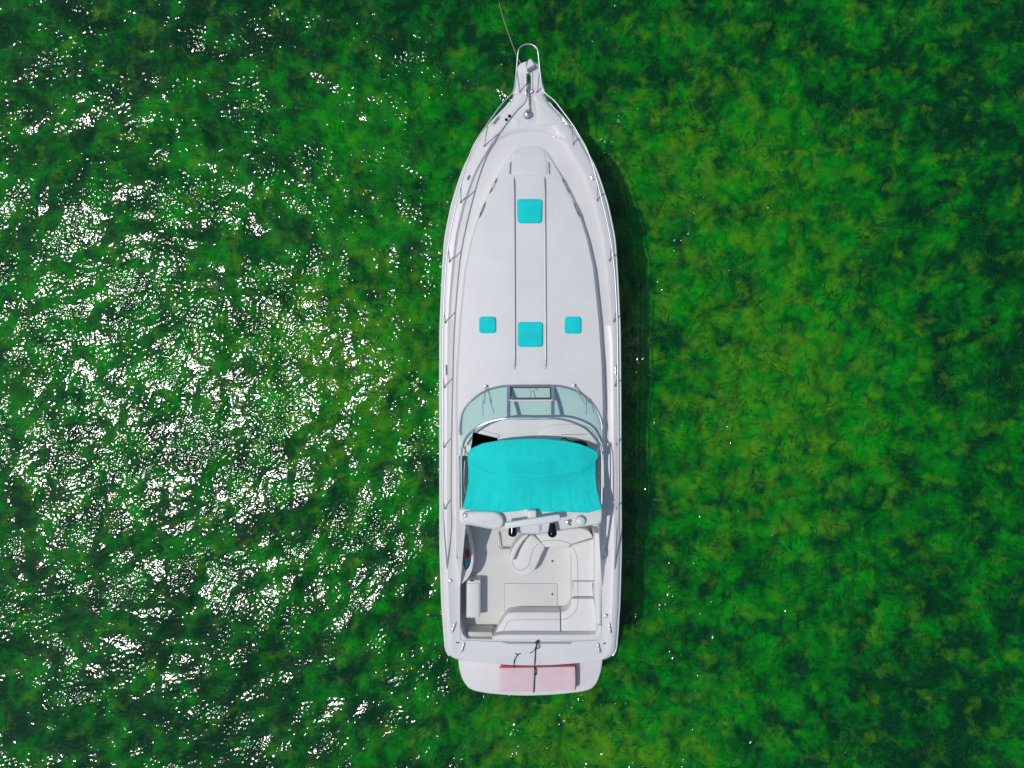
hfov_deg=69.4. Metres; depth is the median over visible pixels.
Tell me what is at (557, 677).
folded foam mat
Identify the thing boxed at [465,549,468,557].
bottle
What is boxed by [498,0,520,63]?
anchor rope
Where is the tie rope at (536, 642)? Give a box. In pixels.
[530,640,539,692]
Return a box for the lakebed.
[0,0,1023,767]
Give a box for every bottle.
[464,558,467,567]
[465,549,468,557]
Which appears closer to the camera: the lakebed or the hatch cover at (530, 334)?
the hatch cover at (530, 334)
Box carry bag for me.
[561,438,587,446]
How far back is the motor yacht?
16.17 m
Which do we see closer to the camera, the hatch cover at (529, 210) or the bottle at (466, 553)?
the hatch cover at (529, 210)
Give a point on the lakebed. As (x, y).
(968, 52)
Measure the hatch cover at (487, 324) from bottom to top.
0.089 m
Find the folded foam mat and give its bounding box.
[499,663,575,691]
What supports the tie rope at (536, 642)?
attached to the motor yacht
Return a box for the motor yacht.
[439,43,621,695]
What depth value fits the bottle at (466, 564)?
16.69 m
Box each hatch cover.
[479,317,495,332]
[517,199,542,222]
[518,322,542,346]
[564,316,581,333]
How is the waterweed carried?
on the lakebed
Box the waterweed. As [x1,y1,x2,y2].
[0,0,1023,767]
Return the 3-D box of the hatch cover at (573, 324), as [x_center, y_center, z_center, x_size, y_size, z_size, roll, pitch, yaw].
[1.330,-1.283,16.107,0.376,0.087,0.375,0,90,0]

